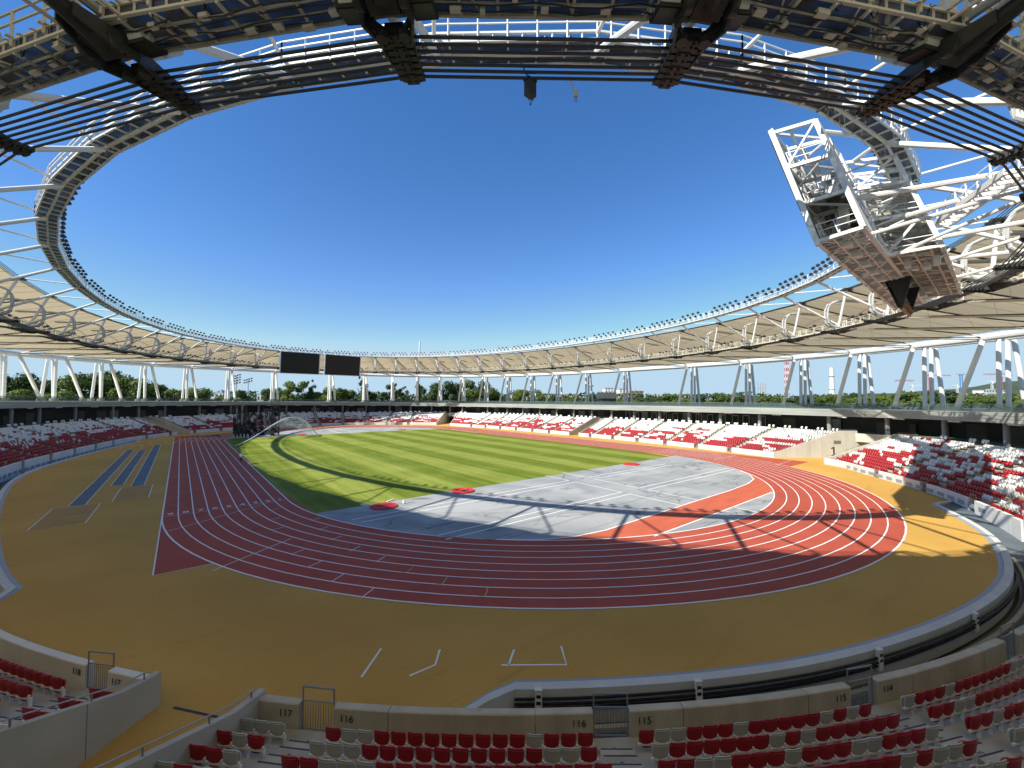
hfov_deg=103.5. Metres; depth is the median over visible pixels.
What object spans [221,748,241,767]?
stadium seat
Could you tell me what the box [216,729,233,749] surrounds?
stadium seat
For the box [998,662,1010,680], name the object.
stadium seat
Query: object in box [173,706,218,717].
drain channel
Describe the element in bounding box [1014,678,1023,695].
stadium seat
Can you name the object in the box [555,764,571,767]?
stadium seat
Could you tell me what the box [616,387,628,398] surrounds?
apartment tower
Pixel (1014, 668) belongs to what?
stadium seat
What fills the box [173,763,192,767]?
stadium seat
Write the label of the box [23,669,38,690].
stadium seat
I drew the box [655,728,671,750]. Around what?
stadium seat
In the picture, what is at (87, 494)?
runway
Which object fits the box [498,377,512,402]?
column cluster
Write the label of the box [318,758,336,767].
stadium seat
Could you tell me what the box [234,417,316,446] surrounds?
water jet
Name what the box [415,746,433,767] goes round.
stadium seat
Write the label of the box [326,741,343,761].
stadium seat
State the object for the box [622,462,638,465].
throwing circle cover
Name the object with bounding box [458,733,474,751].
stadium seat
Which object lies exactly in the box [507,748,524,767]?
stadium seat
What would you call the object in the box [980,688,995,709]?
stadium seat
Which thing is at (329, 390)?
column cluster
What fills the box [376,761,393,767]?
stadium seat
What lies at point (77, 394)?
tree
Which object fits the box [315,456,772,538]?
infield area
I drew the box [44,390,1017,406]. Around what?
distant wood
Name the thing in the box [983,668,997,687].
stadium seat
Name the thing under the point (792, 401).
tree
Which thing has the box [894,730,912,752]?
stadium seat
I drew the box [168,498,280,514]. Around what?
lane numbers
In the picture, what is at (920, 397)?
tree
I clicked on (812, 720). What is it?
stadium seat
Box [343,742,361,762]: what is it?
stadium seat
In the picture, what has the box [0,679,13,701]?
stadium seat
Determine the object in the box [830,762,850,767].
stadium seat
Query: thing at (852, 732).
stadium seat
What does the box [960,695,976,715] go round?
stadium seat
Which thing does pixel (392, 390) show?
column cluster
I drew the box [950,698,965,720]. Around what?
stadium seat
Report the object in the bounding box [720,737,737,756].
stadium seat
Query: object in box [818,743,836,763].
stadium seat
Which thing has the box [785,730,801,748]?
stadium seat
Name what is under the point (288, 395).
tree
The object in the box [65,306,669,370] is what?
distant floodlights
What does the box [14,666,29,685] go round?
stadium seat
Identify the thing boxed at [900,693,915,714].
stadium seat
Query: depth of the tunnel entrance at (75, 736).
12.57 m
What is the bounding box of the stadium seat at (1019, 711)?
[1008,701,1023,723]
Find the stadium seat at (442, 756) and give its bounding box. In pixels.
[433,747,451,764]
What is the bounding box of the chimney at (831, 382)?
[828,368,834,393]
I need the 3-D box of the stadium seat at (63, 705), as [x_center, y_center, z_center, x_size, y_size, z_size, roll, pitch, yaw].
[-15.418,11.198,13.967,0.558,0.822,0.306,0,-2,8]
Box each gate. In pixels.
[87,650,114,688]
[302,685,334,730]
[593,692,627,738]
[846,664,872,706]
[921,478,927,489]
[1000,621,1014,657]
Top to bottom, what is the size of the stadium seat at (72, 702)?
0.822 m
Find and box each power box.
[534,687,542,714]
[693,678,702,699]
[874,647,883,670]
[971,611,978,631]
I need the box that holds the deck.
[0,401,1023,446]
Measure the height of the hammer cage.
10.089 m
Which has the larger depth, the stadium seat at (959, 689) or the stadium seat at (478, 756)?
the stadium seat at (959, 689)
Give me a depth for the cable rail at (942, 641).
17.17 m
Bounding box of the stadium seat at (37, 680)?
[32,671,47,693]
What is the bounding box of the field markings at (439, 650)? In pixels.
[27,428,771,676]
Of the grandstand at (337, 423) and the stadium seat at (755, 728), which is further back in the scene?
the grandstand at (337, 423)
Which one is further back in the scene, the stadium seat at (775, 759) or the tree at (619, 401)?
the tree at (619, 401)
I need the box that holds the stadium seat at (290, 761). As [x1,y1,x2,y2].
[281,755,299,767]
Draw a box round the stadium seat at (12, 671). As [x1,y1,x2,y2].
[7,663,22,682]
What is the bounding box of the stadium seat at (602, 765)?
[594,763,611,767]
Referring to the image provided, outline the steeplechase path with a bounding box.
[448,471,774,540]
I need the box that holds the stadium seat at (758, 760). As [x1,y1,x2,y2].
[749,752,768,767]
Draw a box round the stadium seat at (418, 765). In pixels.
[415,763,432,767]
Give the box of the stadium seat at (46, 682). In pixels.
[41,674,56,696]
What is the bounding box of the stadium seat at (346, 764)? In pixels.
[337,759,355,767]
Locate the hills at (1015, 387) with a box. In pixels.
[862,381,1019,396]
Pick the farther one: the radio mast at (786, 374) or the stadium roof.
the radio mast at (786, 374)
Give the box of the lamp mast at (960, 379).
[956,374,965,389]
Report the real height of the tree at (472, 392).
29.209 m
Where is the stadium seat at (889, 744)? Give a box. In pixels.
[880,733,898,755]
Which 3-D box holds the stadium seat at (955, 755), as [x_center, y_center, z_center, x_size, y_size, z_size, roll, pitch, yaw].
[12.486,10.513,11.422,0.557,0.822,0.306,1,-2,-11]
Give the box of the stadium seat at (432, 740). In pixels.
[424,732,440,750]
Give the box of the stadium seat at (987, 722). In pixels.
[976,711,993,735]
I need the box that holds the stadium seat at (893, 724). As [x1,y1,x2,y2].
[884,714,900,732]
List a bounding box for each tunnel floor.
[77,705,214,767]
[781,458,823,463]
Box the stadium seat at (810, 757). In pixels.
[802,745,819,766]
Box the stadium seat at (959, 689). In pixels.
[950,679,964,698]
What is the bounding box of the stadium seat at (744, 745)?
[736,736,753,754]
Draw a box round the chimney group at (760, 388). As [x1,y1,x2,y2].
[757,383,765,395]
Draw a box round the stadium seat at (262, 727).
[254,719,271,743]
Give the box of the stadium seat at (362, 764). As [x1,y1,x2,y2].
[356,760,374,767]
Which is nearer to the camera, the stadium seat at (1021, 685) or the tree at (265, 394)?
the stadium seat at (1021, 685)
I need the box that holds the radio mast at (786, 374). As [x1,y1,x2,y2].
[772,355,798,397]
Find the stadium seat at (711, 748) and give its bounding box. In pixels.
[703,739,720,757]
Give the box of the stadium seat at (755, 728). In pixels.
[748,720,763,735]
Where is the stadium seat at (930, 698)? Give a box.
[922,688,935,705]
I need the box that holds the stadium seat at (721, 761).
[713,755,731,767]
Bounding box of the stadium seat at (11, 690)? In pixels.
[6,681,22,704]
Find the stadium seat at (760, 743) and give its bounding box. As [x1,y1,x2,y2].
[753,734,770,752]
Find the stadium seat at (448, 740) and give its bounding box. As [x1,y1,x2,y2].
[441,732,457,751]
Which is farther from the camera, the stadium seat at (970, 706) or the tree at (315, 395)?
the tree at (315, 395)
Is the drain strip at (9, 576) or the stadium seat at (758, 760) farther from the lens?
the drain strip at (9, 576)
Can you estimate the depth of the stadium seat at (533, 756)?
11.92 m
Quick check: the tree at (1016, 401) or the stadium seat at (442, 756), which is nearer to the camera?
the stadium seat at (442, 756)
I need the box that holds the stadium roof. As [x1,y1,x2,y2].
[0,0,1023,377]
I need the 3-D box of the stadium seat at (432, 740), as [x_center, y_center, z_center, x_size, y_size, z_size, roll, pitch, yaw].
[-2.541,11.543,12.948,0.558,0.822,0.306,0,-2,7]
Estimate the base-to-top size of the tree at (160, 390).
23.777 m
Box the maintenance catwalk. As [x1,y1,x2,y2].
[0,0,1023,372]
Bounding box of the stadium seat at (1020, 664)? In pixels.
[1012,656,1023,674]
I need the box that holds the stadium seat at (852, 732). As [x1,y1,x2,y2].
[845,721,860,740]
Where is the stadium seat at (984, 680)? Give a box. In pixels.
[976,671,989,690]
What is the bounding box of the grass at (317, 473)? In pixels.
[228,429,668,512]
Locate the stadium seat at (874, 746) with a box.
[866,736,883,757]
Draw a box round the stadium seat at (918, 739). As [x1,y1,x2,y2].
[908,727,926,749]
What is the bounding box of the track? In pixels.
[163,426,904,607]
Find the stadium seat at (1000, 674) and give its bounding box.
[991,665,1003,684]
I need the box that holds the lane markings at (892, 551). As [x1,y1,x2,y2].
[152,426,906,608]
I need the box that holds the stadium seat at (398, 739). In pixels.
[390,731,406,749]
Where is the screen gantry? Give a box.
[768,118,1023,316]
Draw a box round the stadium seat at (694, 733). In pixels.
[686,726,702,740]
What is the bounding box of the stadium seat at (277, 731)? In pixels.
[269,721,286,744]
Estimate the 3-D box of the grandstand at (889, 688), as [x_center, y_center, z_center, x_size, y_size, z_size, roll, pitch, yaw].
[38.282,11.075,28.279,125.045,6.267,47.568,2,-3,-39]
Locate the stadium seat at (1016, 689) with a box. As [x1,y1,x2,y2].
[1006,679,1020,699]
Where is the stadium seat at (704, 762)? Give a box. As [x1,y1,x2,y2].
[695,757,712,767]
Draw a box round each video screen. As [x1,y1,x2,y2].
[279,350,320,374]
[324,353,360,375]
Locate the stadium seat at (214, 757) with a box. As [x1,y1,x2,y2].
[204,746,224,767]
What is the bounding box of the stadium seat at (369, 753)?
[361,744,378,763]
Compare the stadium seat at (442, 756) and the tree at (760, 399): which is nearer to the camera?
the stadium seat at (442, 756)
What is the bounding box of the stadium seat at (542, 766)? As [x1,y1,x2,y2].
[535,764,551,767]
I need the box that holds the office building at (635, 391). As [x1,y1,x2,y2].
[628,389,643,399]
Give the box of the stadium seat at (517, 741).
[509,733,525,756]
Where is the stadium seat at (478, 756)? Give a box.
[470,747,488,766]
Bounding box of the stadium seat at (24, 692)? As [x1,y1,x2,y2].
[15,684,32,707]
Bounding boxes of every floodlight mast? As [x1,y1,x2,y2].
[231,374,240,396]
[244,378,252,395]
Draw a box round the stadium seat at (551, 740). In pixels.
[543,733,560,749]
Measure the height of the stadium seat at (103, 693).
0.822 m
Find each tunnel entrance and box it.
[0,670,264,767]
[130,416,189,434]
[436,412,459,424]
[569,416,604,434]
[773,429,917,463]
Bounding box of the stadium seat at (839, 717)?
[833,707,846,724]
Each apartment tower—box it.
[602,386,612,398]
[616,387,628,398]
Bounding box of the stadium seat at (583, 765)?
[575,763,591,767]
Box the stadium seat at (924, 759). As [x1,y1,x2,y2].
[913,748,933,767]
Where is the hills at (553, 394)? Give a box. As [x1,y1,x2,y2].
[470,393,601,402]
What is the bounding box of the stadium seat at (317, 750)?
[308,740,326,759]
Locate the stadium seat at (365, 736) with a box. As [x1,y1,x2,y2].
[357,729,373,745]
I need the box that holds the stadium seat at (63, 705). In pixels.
[57,697,74,710]
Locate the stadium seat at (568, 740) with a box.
[561,733,577,748]
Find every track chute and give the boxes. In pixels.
[154,524,211,574]
[174,434,219,441]
[694,450,805,465]
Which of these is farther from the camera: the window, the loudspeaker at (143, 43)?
the window
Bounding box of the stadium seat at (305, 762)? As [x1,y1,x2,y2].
[299,756,317,767]
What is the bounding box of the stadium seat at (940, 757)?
[929,745,948,767]
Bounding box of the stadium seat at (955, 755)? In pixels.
[944,742,964,767]
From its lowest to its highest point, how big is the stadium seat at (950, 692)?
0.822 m
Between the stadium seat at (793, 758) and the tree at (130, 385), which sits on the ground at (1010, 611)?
the tree at (130, 385)
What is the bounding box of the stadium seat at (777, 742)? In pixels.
[769,732,785,750]
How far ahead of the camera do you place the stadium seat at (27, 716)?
12.96 m
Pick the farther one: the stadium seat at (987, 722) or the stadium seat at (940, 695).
the stadium seat at (940, 695)
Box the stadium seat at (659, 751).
[651,743,669,762]
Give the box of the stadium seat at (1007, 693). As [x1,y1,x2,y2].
[998,682,1012,702]
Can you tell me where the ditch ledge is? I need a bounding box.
[595,557,1023,733]
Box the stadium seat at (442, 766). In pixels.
[435,763,451,767]
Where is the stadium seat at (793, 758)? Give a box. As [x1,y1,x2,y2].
[784,748,802,767]
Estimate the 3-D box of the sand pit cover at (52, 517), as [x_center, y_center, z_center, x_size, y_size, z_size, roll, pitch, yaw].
[-44.387,13.146,40.347,3.510,0.016,9.140,2,-3,-39]
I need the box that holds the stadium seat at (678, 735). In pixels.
[671,727,687,742]
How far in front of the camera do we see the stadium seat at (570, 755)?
11.95 m
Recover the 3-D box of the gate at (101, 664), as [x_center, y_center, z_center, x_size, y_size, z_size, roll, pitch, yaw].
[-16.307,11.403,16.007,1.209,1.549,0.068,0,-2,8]
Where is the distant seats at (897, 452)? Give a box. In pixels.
[0,411,1023,492]
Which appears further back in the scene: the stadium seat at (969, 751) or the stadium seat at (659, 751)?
the stadium seat at (659, 751)
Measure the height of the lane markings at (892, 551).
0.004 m
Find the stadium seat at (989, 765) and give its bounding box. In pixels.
[969,762,992,767]
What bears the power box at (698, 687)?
attached to the kerb at (504, 697)
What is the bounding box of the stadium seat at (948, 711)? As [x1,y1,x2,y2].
[939,701,954,723]
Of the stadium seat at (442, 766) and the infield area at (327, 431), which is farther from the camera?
the infield area at (327, 431)
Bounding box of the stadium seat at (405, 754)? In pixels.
[397,746,415,767]
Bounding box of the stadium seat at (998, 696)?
[989,685,1004,705]
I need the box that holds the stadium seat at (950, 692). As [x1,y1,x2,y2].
[941,682,955,700]
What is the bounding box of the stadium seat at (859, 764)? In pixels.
[848,759,867,767]
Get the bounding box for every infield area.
[228,427,436,438]
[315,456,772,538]
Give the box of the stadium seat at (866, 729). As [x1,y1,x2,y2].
[859,719,873,737]
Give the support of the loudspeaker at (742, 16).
attached to the maintenance catwalk
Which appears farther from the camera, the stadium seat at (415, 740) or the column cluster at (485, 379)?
the column cluster at (485, 379)
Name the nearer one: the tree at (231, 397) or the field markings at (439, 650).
the field markings at (439, 650)
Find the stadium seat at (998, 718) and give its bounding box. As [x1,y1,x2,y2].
[987,707,1005,731]
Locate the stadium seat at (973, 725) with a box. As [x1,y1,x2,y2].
[964,714,982,738]
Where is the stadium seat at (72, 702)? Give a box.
[68,700,82,706]
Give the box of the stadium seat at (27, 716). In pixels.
[20,707,39,721]
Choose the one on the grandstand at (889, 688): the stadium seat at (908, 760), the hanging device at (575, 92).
the stadium seat at (908, 760)
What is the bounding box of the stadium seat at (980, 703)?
[970,692,986,712]
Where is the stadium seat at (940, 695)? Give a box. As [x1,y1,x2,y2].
[932,685,945,702]
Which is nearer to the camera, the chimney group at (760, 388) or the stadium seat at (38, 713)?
the stadium seat at (38, 713)
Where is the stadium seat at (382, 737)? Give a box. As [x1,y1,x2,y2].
[374,730,390,747]
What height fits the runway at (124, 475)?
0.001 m
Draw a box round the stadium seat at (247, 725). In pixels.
[241,717,254,734]
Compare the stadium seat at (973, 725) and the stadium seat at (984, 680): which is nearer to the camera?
the stadium seat at (973, 725)
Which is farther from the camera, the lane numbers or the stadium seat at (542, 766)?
the lane numbers
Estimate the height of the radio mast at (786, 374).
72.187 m
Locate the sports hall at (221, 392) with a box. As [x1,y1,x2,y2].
[211,390,232,399]
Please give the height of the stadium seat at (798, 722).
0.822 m
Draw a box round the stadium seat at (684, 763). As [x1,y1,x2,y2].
[676,758,694,767]
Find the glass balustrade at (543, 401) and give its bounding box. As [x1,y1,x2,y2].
[4,396,1011,412]
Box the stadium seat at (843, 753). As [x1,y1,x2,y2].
[835,741,852,761]
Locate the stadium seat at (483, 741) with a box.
[475,733,491,751]
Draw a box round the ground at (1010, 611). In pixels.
[124,401,1018,726]
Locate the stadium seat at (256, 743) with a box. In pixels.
[247,734,265,759]
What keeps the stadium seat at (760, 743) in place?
on the grandstand at (889, 688)
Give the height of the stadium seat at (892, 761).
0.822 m
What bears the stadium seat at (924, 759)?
on the grandstand at (889, 688)
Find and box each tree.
[6,372,41,392]
[6,388,36,400]
[25,380,64,393]
[43,390,77,400]
[57,372,128,400]
[67,386,86,400]
[90,370,122,396]
[95,374,158,400]
[146,383,168,400]
[154,386,167,400]
[163,387,215,400]
[163,388,190,400]
[191,397,212,400]
[214,395,236,400]
[236,389,253,400]
[260,387,282,400]
[281,380,307,401]
[298,391,311,401]
[304,380,316,401]
[312,392,326,401]
[318,386,349,401]
[343,390,357,401]
[355,376,371,401]
[360,392,377,401]
[378,384,390,401]
[390,383,403,401]
[398,386,410,401]
[415,384,426,401]
[420,380,456,401]
[443,382,466,401]
[458,379,491,402]
[476,387,504,402]
[510,389,544,402]
[548,395,559,402]
[564,396,582,403]
[583,393,596,403]
[616,398,636,403]
[637,396,662,404]
[652,393,681,404]
[681,398,697,404]
[693,394,705,404]
[704,392,736,404]
[721,396,751,404]
[747,396,771,405]
[759,395,790,405]
[790,394,814,405]
[813,394,834,406]
[815,394,862,406]
[847,392,869,405]
[862,394,892,406]
[876,390,922,407]
[906,393,940,407]
[920,391,949,405]
[945,391,958,406]
[950,394,995,408]
[986,394,1021,407]
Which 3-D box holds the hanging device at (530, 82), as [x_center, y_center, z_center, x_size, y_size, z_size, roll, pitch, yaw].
[0.612,-12.051,16.174,0.546,2.071,0.769,2,-3,-39]
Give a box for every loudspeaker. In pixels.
[73,46,101,70]
[126,27,167,57]
[335,0,360,25]
[409,0,438,20]
[649,0,682,24]
[719,0,751,30]
[897,34,939,64]
[961,62,984,75]
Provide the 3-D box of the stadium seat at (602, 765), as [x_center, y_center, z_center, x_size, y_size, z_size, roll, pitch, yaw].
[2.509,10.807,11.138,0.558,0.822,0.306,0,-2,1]
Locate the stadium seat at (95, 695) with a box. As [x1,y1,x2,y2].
[88,687,102,700]
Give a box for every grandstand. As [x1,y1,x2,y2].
[0,419,176,724]
[125,412,449,433]
[197,438,1023,767]
[450,414,600,434]
[579,419,891,456]
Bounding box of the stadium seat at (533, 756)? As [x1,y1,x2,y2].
[525,747,543,767]
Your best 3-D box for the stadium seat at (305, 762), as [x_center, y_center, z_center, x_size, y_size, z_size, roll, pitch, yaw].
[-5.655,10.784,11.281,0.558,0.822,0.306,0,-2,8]
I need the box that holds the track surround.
[0,425,997,731]
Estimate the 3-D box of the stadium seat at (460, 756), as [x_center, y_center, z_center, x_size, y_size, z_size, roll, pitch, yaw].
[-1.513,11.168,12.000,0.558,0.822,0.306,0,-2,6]
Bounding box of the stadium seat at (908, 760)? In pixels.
[897,751,917,767]
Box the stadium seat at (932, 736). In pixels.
[922,725,939,746]
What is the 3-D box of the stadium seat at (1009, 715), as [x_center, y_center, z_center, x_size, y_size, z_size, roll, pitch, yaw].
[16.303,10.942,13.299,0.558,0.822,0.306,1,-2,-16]
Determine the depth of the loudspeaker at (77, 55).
15.20 m
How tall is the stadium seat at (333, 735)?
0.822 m
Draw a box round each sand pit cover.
[28,504,98,530]
[113,485,151,500]
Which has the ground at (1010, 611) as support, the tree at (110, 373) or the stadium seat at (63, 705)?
the tree at (110, 373)
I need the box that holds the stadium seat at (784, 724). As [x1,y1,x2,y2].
[778,716,792,732]
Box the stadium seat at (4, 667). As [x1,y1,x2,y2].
[0,660,14,679]
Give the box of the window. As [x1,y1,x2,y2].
[599,400,609,402]
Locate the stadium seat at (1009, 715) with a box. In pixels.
[998,704,1015,727]
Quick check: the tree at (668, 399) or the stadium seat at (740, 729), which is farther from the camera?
the tree at (668, 399)
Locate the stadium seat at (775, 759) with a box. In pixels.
[767,750,785,767]
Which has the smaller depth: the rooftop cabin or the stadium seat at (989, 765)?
the stadium seat at (989, 765)
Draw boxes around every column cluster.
[0,355,45,400]
[40,359,86,400]
[87,363,125,400]
[135,366,162,400]
[179,368,199,400]
[223,370,237,401]
[269,372,279,401]
[326,375,336,401]
[361,376,368,401]
[390,376,395,401]
[415,377,418,402]
[436,377,442,402]
[457,377,466,402]
[477,377,489,402]
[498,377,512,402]
[520,376,537,402]
[544,375,563,403]
[572,374,594,403]
[612,371,633,403]
[675,367,701,404]
[727,363,758,405]
[779,359,815,406]
[831,354,878,407]
[888,348,949,408]
[948,339,1023,409]
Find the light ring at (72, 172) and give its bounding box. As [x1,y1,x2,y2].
[0,0,1023,370]
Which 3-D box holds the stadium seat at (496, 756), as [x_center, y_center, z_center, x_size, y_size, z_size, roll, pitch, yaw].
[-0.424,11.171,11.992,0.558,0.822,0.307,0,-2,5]
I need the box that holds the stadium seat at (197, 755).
[188,744,207,766]
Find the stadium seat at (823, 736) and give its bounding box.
[816,726,831,744]
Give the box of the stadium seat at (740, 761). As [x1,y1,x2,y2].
[731,753,750,767]
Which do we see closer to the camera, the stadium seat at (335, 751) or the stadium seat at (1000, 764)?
the stadium seat at (1000, 764)
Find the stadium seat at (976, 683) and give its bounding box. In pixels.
[968,674,981,693]
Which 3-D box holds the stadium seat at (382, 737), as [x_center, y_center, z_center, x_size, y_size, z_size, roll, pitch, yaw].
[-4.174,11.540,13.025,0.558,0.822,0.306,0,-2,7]
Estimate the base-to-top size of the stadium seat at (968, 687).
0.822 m
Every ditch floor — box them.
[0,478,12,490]
[535,503,1023,738]
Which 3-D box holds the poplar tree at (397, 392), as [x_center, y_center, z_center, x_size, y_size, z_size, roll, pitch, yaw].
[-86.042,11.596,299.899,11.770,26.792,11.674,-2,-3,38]
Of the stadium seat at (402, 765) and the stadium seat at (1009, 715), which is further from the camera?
the stadium seat at (1009, 715)
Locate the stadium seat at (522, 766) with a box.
[515,764,531,767]
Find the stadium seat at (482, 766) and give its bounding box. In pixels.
[475,764,491,767]
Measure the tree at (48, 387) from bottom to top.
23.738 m
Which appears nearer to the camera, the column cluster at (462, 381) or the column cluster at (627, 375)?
the column cluster at (627, 375)
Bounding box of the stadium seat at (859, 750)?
[850,738,867,759]
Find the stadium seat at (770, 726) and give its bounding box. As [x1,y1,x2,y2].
[763,718,778,734]
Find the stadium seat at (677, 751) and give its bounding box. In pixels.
[669,742,686,761]
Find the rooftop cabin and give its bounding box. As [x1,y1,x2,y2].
[596,392,615,404]
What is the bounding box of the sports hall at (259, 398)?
[256,394,262,400]
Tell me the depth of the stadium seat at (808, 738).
12.65 m
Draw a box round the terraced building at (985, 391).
[972,389,1005,393]
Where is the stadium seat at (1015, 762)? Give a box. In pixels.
[1000,755,1023,767]
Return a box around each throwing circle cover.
[370,502,397,509]
[451,487,474,493]
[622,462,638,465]
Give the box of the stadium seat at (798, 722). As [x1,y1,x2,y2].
[792,714,806,730]
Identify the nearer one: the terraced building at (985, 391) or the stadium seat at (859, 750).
the stadium seat at (859, 750)
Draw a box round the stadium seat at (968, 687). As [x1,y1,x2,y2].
[959,676,973,695]
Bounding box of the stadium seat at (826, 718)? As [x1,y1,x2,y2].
[820,710,833,726]
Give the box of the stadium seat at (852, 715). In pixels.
[846,705,859,722]
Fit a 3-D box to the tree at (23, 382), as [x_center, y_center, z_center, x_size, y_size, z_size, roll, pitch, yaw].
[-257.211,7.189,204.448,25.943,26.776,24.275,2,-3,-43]
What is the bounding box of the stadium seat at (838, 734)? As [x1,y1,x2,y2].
[830,723,846,742]
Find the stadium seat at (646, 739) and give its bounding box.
[637,729,654,747]
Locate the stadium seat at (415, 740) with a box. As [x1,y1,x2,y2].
[407,732,423,750]
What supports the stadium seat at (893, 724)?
on the grandstand at (889, 688)
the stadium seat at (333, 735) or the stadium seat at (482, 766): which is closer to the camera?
the stadium seat at (482, 766)
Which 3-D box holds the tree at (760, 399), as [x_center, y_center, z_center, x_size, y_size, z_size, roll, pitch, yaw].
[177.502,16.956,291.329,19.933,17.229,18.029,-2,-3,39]
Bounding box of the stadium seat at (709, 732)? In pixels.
[702,724,718,740]
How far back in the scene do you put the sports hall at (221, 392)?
329.69 m
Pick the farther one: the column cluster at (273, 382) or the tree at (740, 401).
the tree at (740, 401)
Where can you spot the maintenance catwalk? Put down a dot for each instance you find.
(890, 32)
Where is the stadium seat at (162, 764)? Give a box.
[156,760,175,767]
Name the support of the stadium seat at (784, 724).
on the grandstand at (889, 688)
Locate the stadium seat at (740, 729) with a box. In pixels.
[733,721,749,737]
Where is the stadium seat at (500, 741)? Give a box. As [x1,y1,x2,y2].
[492,733,508,750]
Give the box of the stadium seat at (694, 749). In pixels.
[686,740,703,759]
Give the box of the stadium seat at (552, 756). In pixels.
[544,747,561,767]
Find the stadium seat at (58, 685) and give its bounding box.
[49,677,65,696]
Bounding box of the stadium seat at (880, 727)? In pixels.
[872,716,887,734]
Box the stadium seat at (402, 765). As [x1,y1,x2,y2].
[395,762,412,767]
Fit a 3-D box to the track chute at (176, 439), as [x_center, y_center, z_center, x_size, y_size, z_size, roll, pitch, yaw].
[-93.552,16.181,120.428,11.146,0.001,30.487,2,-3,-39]
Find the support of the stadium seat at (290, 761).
on the grandstand at (889, 688)
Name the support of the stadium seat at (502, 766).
on the grandstand at (889, 688)
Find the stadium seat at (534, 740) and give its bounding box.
[526,733,542,756]
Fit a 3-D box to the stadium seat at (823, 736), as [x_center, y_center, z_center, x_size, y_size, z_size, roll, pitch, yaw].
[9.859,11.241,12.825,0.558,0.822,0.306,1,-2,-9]
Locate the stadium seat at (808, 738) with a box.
[800,728,816,746]
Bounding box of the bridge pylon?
[380,342,420,391]
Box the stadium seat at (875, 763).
[866,757,884,767]
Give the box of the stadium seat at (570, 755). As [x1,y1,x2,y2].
[562,747,580,766]
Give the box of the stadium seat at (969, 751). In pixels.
[958,739,978,763]
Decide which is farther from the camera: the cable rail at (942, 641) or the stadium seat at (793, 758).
the cable rail at (942, 641)
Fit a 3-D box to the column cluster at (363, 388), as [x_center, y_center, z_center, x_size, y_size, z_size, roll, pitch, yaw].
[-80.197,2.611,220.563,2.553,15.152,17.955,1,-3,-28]
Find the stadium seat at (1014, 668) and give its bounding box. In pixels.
[1005,659,1018,677]
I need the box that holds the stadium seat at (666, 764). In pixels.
[657,760,675,767]
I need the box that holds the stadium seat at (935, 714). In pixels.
[927,704,943,726]
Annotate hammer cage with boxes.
[232,404,279,437]
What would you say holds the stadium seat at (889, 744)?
on the grandstand at (889, 688)
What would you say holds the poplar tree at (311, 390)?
on the ground at (1010, 611)
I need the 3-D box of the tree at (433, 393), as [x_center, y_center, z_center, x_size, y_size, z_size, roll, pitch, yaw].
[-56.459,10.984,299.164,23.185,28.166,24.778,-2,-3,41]
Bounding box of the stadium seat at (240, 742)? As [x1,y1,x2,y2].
[231,732,249,758]
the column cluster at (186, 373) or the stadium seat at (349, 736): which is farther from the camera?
the column cluster at (186, 373)
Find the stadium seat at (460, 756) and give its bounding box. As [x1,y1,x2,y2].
[451,747,469,764]
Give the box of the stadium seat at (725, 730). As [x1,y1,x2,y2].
[718,723,733,739]
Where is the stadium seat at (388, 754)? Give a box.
[379,745,396,767]
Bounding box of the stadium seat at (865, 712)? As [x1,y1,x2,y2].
[859,703,872,720]
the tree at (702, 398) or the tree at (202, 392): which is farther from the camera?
the tree at (702, 398)
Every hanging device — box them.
[521,62,536,104]
[567,69,577,101]
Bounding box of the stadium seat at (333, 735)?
[325,726,341,742]
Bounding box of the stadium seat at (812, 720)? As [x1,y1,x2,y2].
[806,712,820,728]
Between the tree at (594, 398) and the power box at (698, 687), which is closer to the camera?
the power box at (698, 687)
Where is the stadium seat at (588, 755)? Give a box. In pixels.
[581,746,598,765]
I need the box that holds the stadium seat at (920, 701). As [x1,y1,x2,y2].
[912,691,926,712]
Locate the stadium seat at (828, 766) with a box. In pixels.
[812,765,830,767]
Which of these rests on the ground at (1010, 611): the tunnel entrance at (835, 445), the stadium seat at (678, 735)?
the tunnel entrance at (835, 445)
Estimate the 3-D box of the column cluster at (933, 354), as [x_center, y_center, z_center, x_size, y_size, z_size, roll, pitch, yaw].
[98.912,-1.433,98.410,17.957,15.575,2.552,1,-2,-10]
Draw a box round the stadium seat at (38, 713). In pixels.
[33,711,49,717]
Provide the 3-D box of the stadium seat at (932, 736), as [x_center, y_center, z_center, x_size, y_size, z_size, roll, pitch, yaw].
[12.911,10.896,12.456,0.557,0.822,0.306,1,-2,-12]
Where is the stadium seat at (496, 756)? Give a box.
[488,748,506,767]
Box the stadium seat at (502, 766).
[495,764,511,767]
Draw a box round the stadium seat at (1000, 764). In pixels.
[985,759,1008,767]
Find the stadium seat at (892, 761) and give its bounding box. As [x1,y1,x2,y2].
[882,754,901,767]
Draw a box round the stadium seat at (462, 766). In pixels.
[455,764,471,767]
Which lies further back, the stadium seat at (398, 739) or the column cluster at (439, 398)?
the column cluster at (439, 398)
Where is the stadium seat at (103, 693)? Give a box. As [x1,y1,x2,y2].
[99,691,113,696]
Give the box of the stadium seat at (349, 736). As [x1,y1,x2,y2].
[341,728,357,743]
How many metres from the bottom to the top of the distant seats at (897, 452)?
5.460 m
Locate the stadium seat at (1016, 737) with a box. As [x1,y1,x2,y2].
[1007,726,1023,751]
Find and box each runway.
[69,450,133,505]
[111,450,145,485]
[132,445,159,485]
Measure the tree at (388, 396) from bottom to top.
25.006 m
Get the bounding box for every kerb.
[0,440,139,598]
[466,500,1013,724]
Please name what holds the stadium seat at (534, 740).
on the grandstand at (889, 688)
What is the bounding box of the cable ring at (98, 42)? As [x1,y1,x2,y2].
[0,0,1023,375]
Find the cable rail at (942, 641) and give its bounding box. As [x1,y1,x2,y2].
[514,573,1018,707]
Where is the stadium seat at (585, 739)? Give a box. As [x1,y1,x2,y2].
[578,732,593,748]
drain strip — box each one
[0,441,141,600]
[462,503,1003,707]
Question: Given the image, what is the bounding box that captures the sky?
[0,0,1023,400]

